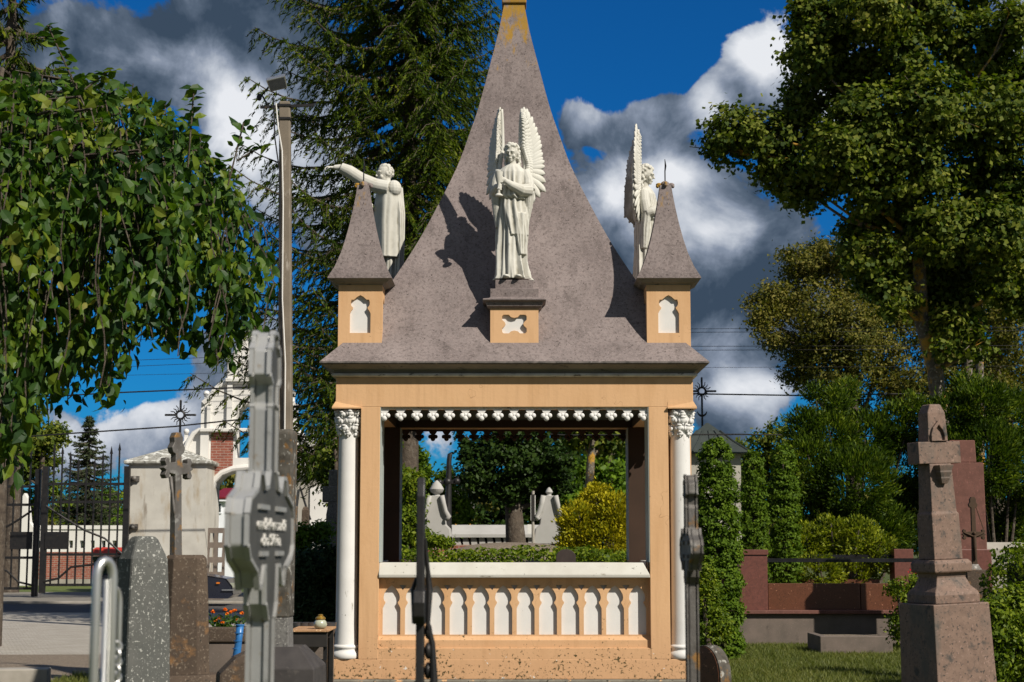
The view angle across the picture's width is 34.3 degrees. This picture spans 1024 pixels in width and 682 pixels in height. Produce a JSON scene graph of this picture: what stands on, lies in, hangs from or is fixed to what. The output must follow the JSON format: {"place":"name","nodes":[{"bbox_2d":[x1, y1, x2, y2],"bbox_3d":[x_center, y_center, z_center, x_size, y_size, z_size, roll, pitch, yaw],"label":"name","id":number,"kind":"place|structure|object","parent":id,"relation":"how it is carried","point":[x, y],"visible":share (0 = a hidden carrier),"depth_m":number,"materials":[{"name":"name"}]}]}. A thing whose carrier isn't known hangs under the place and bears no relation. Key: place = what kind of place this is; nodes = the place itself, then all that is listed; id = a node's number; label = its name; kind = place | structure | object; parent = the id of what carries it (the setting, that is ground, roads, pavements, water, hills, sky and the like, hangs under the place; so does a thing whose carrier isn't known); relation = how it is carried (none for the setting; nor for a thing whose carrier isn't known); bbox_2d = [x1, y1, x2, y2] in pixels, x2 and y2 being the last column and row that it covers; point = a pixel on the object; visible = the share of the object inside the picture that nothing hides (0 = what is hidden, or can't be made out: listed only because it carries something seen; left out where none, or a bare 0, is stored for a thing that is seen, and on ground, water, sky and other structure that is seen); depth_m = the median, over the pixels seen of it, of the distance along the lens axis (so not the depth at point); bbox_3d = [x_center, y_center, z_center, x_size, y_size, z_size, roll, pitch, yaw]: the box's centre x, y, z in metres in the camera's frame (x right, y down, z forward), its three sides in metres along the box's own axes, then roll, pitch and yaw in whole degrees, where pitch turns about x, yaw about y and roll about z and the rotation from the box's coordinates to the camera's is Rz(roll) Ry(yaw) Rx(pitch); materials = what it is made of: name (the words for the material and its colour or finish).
{"place":"outdoors","nodes":[
{"label":"outdoors","id":0,"kind":"place"},
{"bbox_2d":[93,547,121,574],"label":"waste container","id":1,"kind":"object","parent":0,"point":[103,550],"visible":0.08,"depth_m":59.95,"materials":[{"name":"red plastic"}]},
{"bbox_2d":[3,604,242,611],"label":"street","id":2,"kind":"structure","parent":0,"point":[63,607],"depth_m":43.35,"materials":[{"name":"asphalt"}]},
{"bbox_2d":[3,601,242,603],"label":"kerb","id":3,"kind":"structure","parent":2,"relation":"on","point":[89,602],"depth_m":46.31,"materials":[{"name":"concrete"}]},
{"bbox_2d":[101,573,241,598],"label":"parked car","id":4,"kind":"object","parent":2,"relation":"on","point":[221,587],"visible":0.18,"depth_m":44.35,"materials":[{"name":"paint"}]},
{"bbox_2d":[3,592,242,600],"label":"pavement","id":5,"kind":"structure","parent":0,"point":[56,596],"depth_m":51.64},
{"bbox_2d":[4,451,41,596],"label":"iron gate","id":6,"kind":"structure","parent":5,"relation":"on","point":[19,540],"depth_m":52.15,"materials":[{"name":"metal"}]},
{"bbox_2d":[4,405,52,592],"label":"roadside tree","id":7,"kind":"object","parent":5,"relation":"on","point":[8,531],"visible":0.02,"depth_m":57.45,"materials":[{"name":"green plant"}]},
{"bbox_2d":[38,444,130,592],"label":"iron gate","id":8,"kind":"structure","parent":5,"relation":"on","point":[51,540],"depth_m":51.64,"materials":[{"name":"metal"}]},
{"bbox_2d":[207,528,224,598],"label":"concrete fence panel","id":9,"kind":"object","parent":5,"relation":"on","point":[215,559],"visible":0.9,"depth_m":49.62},
{"bbox_2d":[296,471,327,548],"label":"gate tower","id":10,"kind":"structure","parent":5,"relation":"on","point":[318,511],"depth_m":52.23,"materials":[{"name":"grey paint"}]},
{"bbox_2d":[124,448,218,571],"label":"gate tower","id":11,"kind":"structure","parent":0,"point":[149,501],"depth_m":52.29,"materials":[{"name":"white paint"}]},
{"bbox_2d":[165,400,195,432],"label":"sunburst cross","id":12,"kind":"object","parent":11,"relation":"on","point":[180,409],"visible":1,"depth_m":55.13,"materials":[{"name":"metal"}]},
{"bbox_2d":[218,488,233,576],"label":"white house","id":13,"kind":"structure","parent":0,"point":[224,493],"depth_m":83.49,"materials":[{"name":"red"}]},
{"bbox_2d":[31,416,872,436],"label":"overhead wire","id":14,"kind":"object","parent":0,"point":[331,418],"visible":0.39,"depth_m":46.52,"materials":[{"name":"metal"}]},
{"bbox_2d":[3,552,918,681],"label":"ground","id":15,"kind":"structure","parent":0,"point":[886,576],"depth_m":24.55,"materials":[{"name":"plant"}]},
{"bbox_2d":[0,654,100,680],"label":"gravel strip","id":16,"kind":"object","parent":15,"relation":"on","point":[60,664],"depth_m":22.86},
{"bbox_2d":[0,667,50,681],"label":"kerb block","id":17,"kind":"structure","parent":16,"relation":"on","point":[28,674],"depth_m":18.46,"materials":[{"name":"concrete"}]},
{"bbox_2d":[51,669,100,681],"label":"verge grass","id":18,"kind":"structure","parent":15,"relation":"on","point":[77,677],"depth_m":19.66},
{"bbox_2d":[89,556,122,681],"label":"tube frame","id":19,"kind":"object","parent":15,"relation":"on","point":[111,646],"visible":1,"depth_m":3.06,"materials":[{"name":"metal"}]},
{"bbox_2d":[0,613,245,654],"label":"paved yard","id":20,"kind":"structure","parent":15,"relation":"on","point":[41,633],"depth_m":30.86,"materials":[{"name":"concrete"}]},
{"bbox_2d":[0,0,66,645],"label":"larch","id":21,"kind":"object","parent":20,"relation":"on","point":[10,32],"visible":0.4,"depth_m":27.59,"materials":[{"name":"green plant"}]},
{"bbox_2d":[19,585,242,591],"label":"verge","id":22,"kind":"structure","parent":15,"relation":"on","point":[68,588],"depth_m":61.06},
{"bbox_2d":[19,493,32,585],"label":"gate post","id":23,"kind":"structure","parent":22,"relation":"on","point":[24,551],"depth_m":66.96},
{"bbox_2d":[7,419,75,524],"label":"broadleaf tree","id":24,"kind":"object","parent":22,"relation":"on","point":[42,455],"visible":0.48,"depth_m":73.97,"materials":[{"name":"green plant"}]},
{"bbox_2d":[23,476,122,524],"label":"background shrub","id":25,"kind":"object","parent":22,"relation":"on","point":[56,491],"visible":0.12,"depth_m":75.42,"materials":[{"name":"green plant"}]},
{"bbox_2d":[38,525,121,584],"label":"boundary wall","id":26,"kind":"structure","parent":22,"relation":"on","point":[79,559],"depth_m":67.48,"materials":[{"name":"red brick"}]},
{"bbox_2d":[48,415,122,547],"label":"blue spruce","id":27,"kind":"object","parent":22,"relation":"on","point":[87,453],"visible":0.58,"depth_m":71.53,"materials":[{"name":"grey plant"}]},
{"bbox_2d":[95,485,122,524],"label":"thuja row","id":28,"kind":"object","parent":22,"relation":"on","point":[120,508],"visible":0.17,"depth_m":73.48,"materials":[{"name":"green plant"}]},
{"bbox_2d":[418,441,437,524],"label":"thuja tree","id":29,"kind":"object","parent":22,"relation":"on","point":[424,459],"visible":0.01,"depth_m":59.63,"materials":[{"name":"green plant"}]},
{"bbox_2d":[431,463,482,524],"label":"thuja tree","id":30,"kind":"object","parent":22,"relation":"on","point":[462,506],"visible":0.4,"depth_m":59.40,"materials":[{"name":"green plant"}]},
{"bbox_2d":[0,22,280,498],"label":"weeping elm","id":31,"kind":"object","parent":15,"relation":"on","point":[76,201],"visible":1,"depth_m":10.35,"materials":[{"name":"green plant"}]},
{"bbox_2d":[115,536,169,681],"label":"speckled gravestone","id":32,"kind":"object","parent":15,"relation":"on","point":[143,585],"visible":0.94,"depth_m":8.82,"materials":[{"name":"stone"}]},
{"bbox_2d":[159,432,216,681],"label":"brown gravestone","id":33,"kind":"object","parent":15,"relation":"on","point":[189,615],"visible":0.94,"depth_m":9.59,"materials":[{"name":"stone"}]},
{"bbox_2d":[216,651,244,681],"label":"slanted stone","id":34,"kind":"object","parent":15,"relation":"on","point":[232,669],"visible":0.55,"depth_m":7.99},
{"bbox_2d":[231,624,244,656],"bbox_3d":[-2.121,2.495,12.791,0.112,0.614,0.072,0,-7,0],"label":"blue plastic vase","id":35,"kind":"object","parent":15,"relation":"on","point":[239,632],"visible":0.6,"depth_m":12.79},
{"bbox_2d":[183,331,314,487],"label":"church gateway","id":36,"kind":"object","parent":15,"relation":"on","point":[198,441],"visible":0.25,"depth_m":54.02,"materials":[{"name":"paint"}]},
{"bbox_2d":[76,366,951,376],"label":"overhead wire","id":37,"kind":"object","parent":36,"relation":"attached to","point":[705,367],"visible":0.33,"depth_m":54.30,"materials":[{"name":"metal"}]},
{"bbox_2d":[224,330,294,681],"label":"silver cross","id":38,"kind":"object","parent":15,"relation":"on","point":[259,512],"visible":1,"depth_m":3.50,"materials":[{"name":"paint"}]},
{"bbox_2d":[257,74,314,429],"bbox_3d":[-4.192,0.170,30.107,1.071,10.242,0.469,0,-7,0],"label":"utility pole","id":39,"kind":"object","parent":15,"relation":"on","point":[284,119],"visible":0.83,"depth_m":30.33,"materials":[{"name":"concrete"}]},
{"bbox_2d":[274,429,325,681],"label":"granite cross","id":40,"kind":"object","parent":15,"relation":"on","point":[298,662],"visible":0.52,"depth_m":10.48,"materials":[{"name":"stone"}]},
{"bbox_2d":[302,507,308,524],"bbox_3d":[-2.475,3.012,19.780,0.170,2.069,0.120,0,-7,0],"label":"carved post","id":41,"kind":"object","parent":15,"relation":"on","point":[305,512],"visible":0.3,"depth_m":19.85,"materials":[{"name":"brown stone"}]},
{"bbox_2d":[303,436,337,508],"bbox_3d":[-2.215,2.691,20.864,0.669,2.976,0.916,5,-9,-35],"label":"young tree","id":42,"kind":"object","parent":15,"relation":"on","point":[328,456],"visible":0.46,"depth_m":21.01,"materials":[{"name":"green plant"}]},
{"bbox_2d":[322,470,337,643],"bbox_3d":[-2.020,2.695,18.811,0.280,2.462,0.140,1,-7,-5],"label":"granite cross","id":43,"kind":"object","parent":15,"relation":"on","point":[329,494],"visible":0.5,"depth_m":18.85,"materials":[{"name":"stone"}]},
{"bbox_2d":[179,0,502,561],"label":"larch","id":44,"kind":"object","parent":15,"relation":"on","point":[410,83],"visible":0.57,"depth_m":33.71,"materials":[{"name":"green plant"}]},
{"bbox_2d":[411,478,437,681],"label":"iron cross","id":45,"kind":"object","parent":15,"relation":"on","point":[421,600],"visible":1,"depth_m":4.23,"materials":[{"name":"black metal"}]},
{"bbox_2d":[402,463,461,561],"bbox_3d":[-1.319,3.250,24.779,1.196,2.854,1.127,0,-7,0],"label":"bush","id":46,"kind":"object","parent":15,"relation":"on","point":[410,477],"visible":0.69,"depth_m":24.59,"materials":[{"name":"green plant"}]},
{"bbox_2d":[425,480,454,559],"bbox_3d":[-1.783,4.863,39.149,0.840,3.144,1.100,0,-7,0],"label":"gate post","id":47,"kind":"object","parent":15,"relation":"on","point":[438,515],"visible":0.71,"depth_m":38.78,"materials":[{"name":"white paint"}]},
{"bbox_2d":[438,452,459,530],"bbox_3d":[-1.536,4.584,39.738,0.590,3.842,0.320,0,-7,0],"label":"black crucifix","id":48,"kind":"object","parent":15,"relation":"on","point":[448,481],"visible":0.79,"depth_m":39.82,"materials":[{"name":"metal"}]},
{"bbox_2d":[449,542,556,561],"bbox_3d":[-0.012,4.559,30.672,2.501,1.669,6.000,0,-7,0],"label":"gravel mound","id":49,"kind":"object","parent":15,"relation":"on","point":[503,545],"visible":0.16,"depth_m":30.11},
{"bbox_2d":[401,544,626,561],"bbox_3d":[0.063,3.500,21.831,3.438,1.662,1.210,0,-7,0],"label":"box hedge","id":50,"kind":"object","parent":15,"relation":"on","point":[471,555],"visible":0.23,"depth_m":21.54,"materials":[{"name":"green plant"}]},
{"bbox_2d":[319,0,709,681],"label":"memorial chapel","id":51,"kind":"structure","parent":15,"relation":"on","point":[581,332],"depth_m":15.06,"materials":[{"name":"stone"}]},
{"bbox_2d":[324,163,404,278],"bbox_3d":[-1.496,-1.094,16.806,0.818,1.445,0.433,1,-7,-6],"label":"robed statue","id":52,"kind":"object","parent":51,"relation":"on","point":[389,211],"visible":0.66,"depth_m":16.69,"materials":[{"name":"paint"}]},
{"bbox_2d":[486,107,545,280],"bbox_3d":[0.036,-1.387,15.509,0.571,1.670,0.448,0,-7,0],"label":"angel statue","id":53,"kind":"object","parent":51,"relation":"on","point":[514,190],"visible":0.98,"depth_m":15.42,"materials":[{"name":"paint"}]},
{"bbox_2d":[624,124,656,278],"bbox_3d":[1.378,-1.285,16.909,0.398,1.848,0.610,1,-7,-5],"label":"angel statue","id":54,"kind":"object","parent":51,"relation":"on","point":[640,201],"visible":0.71,"depth_m":16.78,"materials":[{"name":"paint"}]},
{"bbox_2d":[449,432,584,542],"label":"round elm","id":55,"kind":"object","parent":15,"relation":"on","point":[536,465],"visible":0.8,"depth_m":41.43,"materials":[{"name":"green plant"}]},
{"bbox_2d":[471,432,588,545],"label":"broadleaf tree","id":56,"kind":"object","parent":15,"relation":"on","point":[491,517],"visible":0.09,"depth_m":89.11,"materials":[{"name":"green plant"}]},
{"bbox_2d":[527,491,534,542],"bbox_3d":[0.455,4.938,38.681,0.185,2.880,0.110,0,-7,0],"label":"slim signpost","id":57,"kind":"object","parent":15,"relation":"on","point":[532,515],"visible":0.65,"depth_m":38.74,"materials":[{"name":"metal"}]},
{"bbox_2d":[48,474,1023,565],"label":"wood","id":58,"kind":"object","parent":15,"relation":"on","point":[228,481],"depth_m":131.38,"materials":[{"name":"green plant"}]},
{"bbox_2d":[534,487,561,544],"bbox_3d":[0.879,4.945,39.139,0.840,2.979,1.100,0,-7,0],"label":"gate post","id":59,"kind":"object","parent":15,"relation":"on","point":[545,514],"visible":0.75,"depth_m":38.76,"materials":[{"name":"stone"}]},
{"bbox_2d":[556,549,575,561],"bbox_3d":[0.685,3.425,21.039,0.250,1.559,0.100,0,-7,0],"label":"headstone","id":60,"kind":"object","parent":15,"relation":"on","point":[565,555],"visible":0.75,"depth_m":21.07,"materials":[{"name":"grey stone"}]},
{"bbox_2d":[537,447,625,547],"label":"broadleaf tree","id":61,"kind":"object","parent":15,"relation":"on","point":[614,474],"visible":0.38,"depth_m":82.45,"materials":[{"name":"green plant"}]},
{"bbox_2d":[548,432,625,561],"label":"pine tree","id":62,"kind":"object","parent":15,"relation":"on","point":[603,446],"visible":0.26,"depth_m":74.99,"materials":[{"name":"green plant"}]},
{"bbox_2d":[550,476,625,561],"bbox_3d":[1.465,3.655,27.768,1.502,2.784,1.368,-2,-7,14],"label":"golden bush","id":63,"kind":"object","parent":15,"relation":"on","point":[597,524],"visible":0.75,"depth_m":27.50,"materials":[{"name":"yellow plant"}]},
{"bbox_2d":[679,474,703,681],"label":"iron cross","id":64,"kind":"object","parent":15,"relation":"on","point":[691,545],"visible":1,"depth_m":4.52,"materials":[{"name":"grey metal"}]},
{"bbox_2d":[700,645,730,681],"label":"round headstone","id":65,"kind":"object","parent":15,"relation":"on","point":[714,664],"visible":0.71,"depth_m":12.01,"materials":[{"name":"stone"}]},
{"bbox_2d":[699,558,741,645],"bbox_3d":[2.501,3.453,20.812,0.655,1.481,0.784,-5,-9,37],"label":"shrub","id":66,"kind":"object","parent":15,"relation":"on","point":[714,627],"visible":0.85,"depth_m":20.72,"materials":[{"name":"green plant"}]},
{"bbox_2d":[695,436,749,659],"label":"thuja column","id":67,"kind":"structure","parent":15,"relation":"on","point":[722,549],"depth_m":23.63,"materials":[{"name":"green plant"}]},
{"bbox_2d":[738,448,773,582],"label":"thuja column","id":68,"kind":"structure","parent":15,"relation":"on","point":[755,532],"depth_m":28.74,"materials":[{"name":"green plant"}]},
{"bbox_2d":[735,415,812,577],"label":"background shrub","id":69,"kind":"object","parent":15,"relation":"on","point":[764,443],"visible":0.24,"depth_m":61.59,"materials":[{"name":"green plant"}]},
{"bbox_2d":[764,442,805,582],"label":"thuja column","id":70,"kind":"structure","parent":15,"relation":"on","point":[783,506],"depth_m":29.18,"materials":[{"name":"green plant"}]},
{"bbox_2d":[724,641,901,681],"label":"lawn grass","id":71,"kind":"structure","parent":15,"relation":"on","point":[845,663],"depth_m":22.10,"materials":[{"name":"plant"}]},
{"bbox_2d":[720,549,918,644],"bbox_3d":[5.338,4.324,28.450,3.470,1.590,2.670,0,-7,0],"label":"granite grave","id":72,"kind":"object","parent":15,"relation":"on","point":[786,613],"visible":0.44,"depth_m":27.27,"materials":[{"name":"brown stone"}]},
{"bbox_2d":[732,226,927,571],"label":"willow tree","id":73,"kind":"object","parent":15,"relation":"on","point":[788,302],"visible":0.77,"depth_m":67.35,"materials":[{"name":"green plant"}]},
{"bbox_2d":[768,512,899,582],"bbox_3d":[5.728,4.146,29.604,2.526,2.277,1.500,0,-7,0],"label":"shrub","id":74,"kind":"object","parent":15,"relation":"on","point":[820,544],"visible":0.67,"depth_m":29.63,"materials":[{"name":"green plant"}]},
{"bbox_2d":[807,633,892,653],"bbox_3d":[5.154,4.615,25.376,1.082,0.259,1.100,0,-7,0],"label":"grave frame","id":75,"kind":"object","parent":15,"relation":"on","point":[834,643],"visible":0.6,"depth_m":24.84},
{"bbox_2d":[772,374,937,582],"bbox_3d":[6.895,3.022,31.651,4.123,5.011,2.411,4,-8,-27],"label":"juniper bush","id":76,"kind":"object","parent":15,"relation":"on","point":[892,499],"visible":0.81,"depth_m":31.41,"materials":[{"name":"green plant"}]},
{"bbox_2d":[689,0,1023,422],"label":"maple tree","id":77,"kind":"object","parent":15,"relation":"on","point":[868,151],"visible":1,"depth_m":46.03,"materials":[{"name":"green plant"}]},
{"bbox_2d":[880,572,918,646],"bbox_3d":[4.952,3.532,20.767,0.722,1.304,0.666,0,-7,0],"label":"shrub","id":78,"kind":"object","parent":15,"relation":"on","point":[893,588],"visible":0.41,"depth_m":20.72,"materials":[{"name":"green plant"}]},
{"bbox_2d":[899,404,996,681],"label":"pink granite cross","id":79,"kind":"object","parent":15,"relation":"on","point":[945,629],"visible":1,"depth_m":9.80,"materials":[{"name":"stone"}]},
{"bbox_2d":[877,303,1023,516],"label":"willow tree","id":80,"kind":"object","parent":15,"relation":"on","point":[1005,368],"visible":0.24,"depth_m":67.13,"materials":[{"name":"green plant"}]},
{"bbox_2d":[914,364,1023,541],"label":"spruce bush","id":81,"kind":"object","parent":15,"relation":"on","point":[997,433],"visible":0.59,"depth_m":31.38,"materials":[{"name":"green plant"}]},
{"bbox_2d":[949,440,991,587],"bbox_3d":[7.006,3.169,25.806,0.720,3.235,0.600,0,-7,0],"label":"granite monument","id":82,"kind":"object","parent":15,"relation":"on","point":[968,476],"visible":0.38,"depth_m":25.71,"materials":[{"name":"stone"}]},
{"bbox_2d":[961,497,988,601],"bbox_3d":[5.524,2.956,19.787,0.286,2.184,0.240,0,-7,0],"label":"rusted cross","id":83,"kind":"object","parent":15,"relation":"on","point":[974,575],"visible":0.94,"depth_m":19.81,"materials":[{"name":"brown metal"}]},
{"bbox_2d":[956,230,998,380],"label":"lime tree","id":84,"kind":"object","parent":15,"relation":"on","point":[965,363],"visible":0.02,"depth_m":48.23,"materials":[{"name":"green plant"}]},
{"bbox_2d":[976,253,1007,463],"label":"lime tree","id":85,"kind":"object","parent":15,"relation":"on","point":[979,368],"depth_m":49.18,"materials":[{"name":"green plant"}]},
{"bbox_2d":[979,538,1023,681],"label":"box hedge","id":86,"kind":"object","parent":15,"relation":"on","point":[1015,569],"visible":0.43,"depth_m":18.30,"materials":[{"name":"green plant"}]},
{"bbox_2d":[980,579,1023,681],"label":"shrub","id":87,"kind":"object","parent":15,"relation":"on","point":[1006,606],"visible":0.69,"depth_m":14.63,"materials":[{"name":"green plant"}]},
{"bbox_2d":[48,386,928,396],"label":"overhead wire","id":88,"kind":"object","parent":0,"point":[693,393],"visible":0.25,"depth_m":49.17,"materials":[{"name":"metal"}]},
{"bbox_2d":[452,525,538,548],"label":"balustrade wall","id":89,"kind":"structure","parent":0,"point":[474,534],"depth_m":45.35,"materials":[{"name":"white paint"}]},
{"bbox_2d":[91,349,920,367],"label":"overhead wire","id":90,"kind":"object","parent":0,"point":[819,349],"visible":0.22,"depth_m":53.77,"materials":[{"name":"metal"}]},
{"bbox_2d":[0,0,1023,542],"label":"sky","id":91,"kind":"structure","parent":0,"point":[607,68],"materials":[{"name":"blue"}]},
{"bbox_2d":[137,330,1023,339],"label":"overhead wire","id":92,"kind":"object","parent":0,"point":[809,331],"visible":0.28,"depth_m":52.83,"materials":[{"name":"metal"}]},
{"bbox_2d":[147,345,1023,359],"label":"overhead wire","id":93,"kind":"object","parent":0,"point":[691,346],"visible":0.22,"depth_m":53.38,"materials":[{"name":"metal"}]},
{"bbox_2d":[203,327,1014,333],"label":"overhead wire","id":94,"kind":"object","parent":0,"point":[801,328],"visible":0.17,"depth_m":52.44,"materials":[{"name":"metal"}]},
{"bbox_2d":[691,423,747,579],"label":"chapel","id":95,"kind":"structure","parent":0,"point":[738,450],"depth_m":47.11,"materials":[{"name":"grey paint"}]},
{"bbox_2d":[693,377,715,426],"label":"sunburst cross","id":96,"kind":"object","parent":95,"relation":"on","point":[701,415],"visible":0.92,"depth_m":49.51,"materials":[{"name":"metal"}]},
{"bbox_2d":[987,542,1023,588],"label":"pale grave slab","id":97,"kind":"structure","parent":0,"point":[995,545],"depth_m":29.50,"materials":[{"name":"stone"}]},
{"label":"chapel forecourt","id":98,"kind":"structure","parent":0,"visible":0},
{"bbox_2d":[209,626,245,671],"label":"flower bed kerb","id":99,"kind":"structure","parent":98,"relation":"on","point":[221,643],"depth_m":15.12,"materials":[{"name":"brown stone"}]},
{"bbox_2d":[209,610,217,626],"bbox_3d":[-2.776,2.575,15.380,0.135,0.176,0.130,5,-9,-36],"label":"marigold","id":100,"kind":"object","parent":99,"relation":"on","point":[212,618],"visible":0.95,"depth_m":15.38,"materials":[{"name":"green plant"}]},
{"bbox_2d":[225,610,236,626],"bbox_3d":[-2.612,2.587,15.419,0.138,0.174,0.123,0,-7,0],"label":"marigold","id":101,"kind":"object","parent":99,"relation":"on","point":[233,618],"visible":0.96,"depth_m":15.42,"materials":[{"name":"green plant"}]},
{"bbox_2d":[293,626,335,681],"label":"grave table","id":102,"kind":"object","parent":98,"relation":"on","point":[310,636],"visible":0.62,"depth_m":13.41,"materials":[{"name":"brown wood"}]},
{"bbox_2d":[314,614,326,628],"bbox_3d":[-1.567,2.292,13.571,0.112,0.116,0.112,0,-7,0],"label":"grave lantern","id":103,"kind":"object","parent":102,"relation":"on","point":[320,622],"visible":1,"depth_m":13.54,"materials":[{"name":"white glass"}]},
{"bbox_2d":[293,538,336,621],"bbox_3d":[-2.042,2.900,17.256,0.751,1.699,0.938,-3,-8,24],"label":"juniper bush","id":104,"kind":"object","parent":98,"relation":"on","point":[315,584],"visible":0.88,"depth_m":17.09,"materials":[{"name":"green plant"}]},
{"bbox_2d":[295,518,336,552],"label":"leafy shrub","id":105,"kind":"object","parent":98,"relation":"on","point":[309,534],"visible":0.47,"depth_m":18.10,"materials":[{"name":"green plant"}]},
{"bbox_2d":[309,637,333,681],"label":"grave kerb","id":106,"kind":"structure","parent":98,"relation":"on","point":[318,651],"depth_m":13.96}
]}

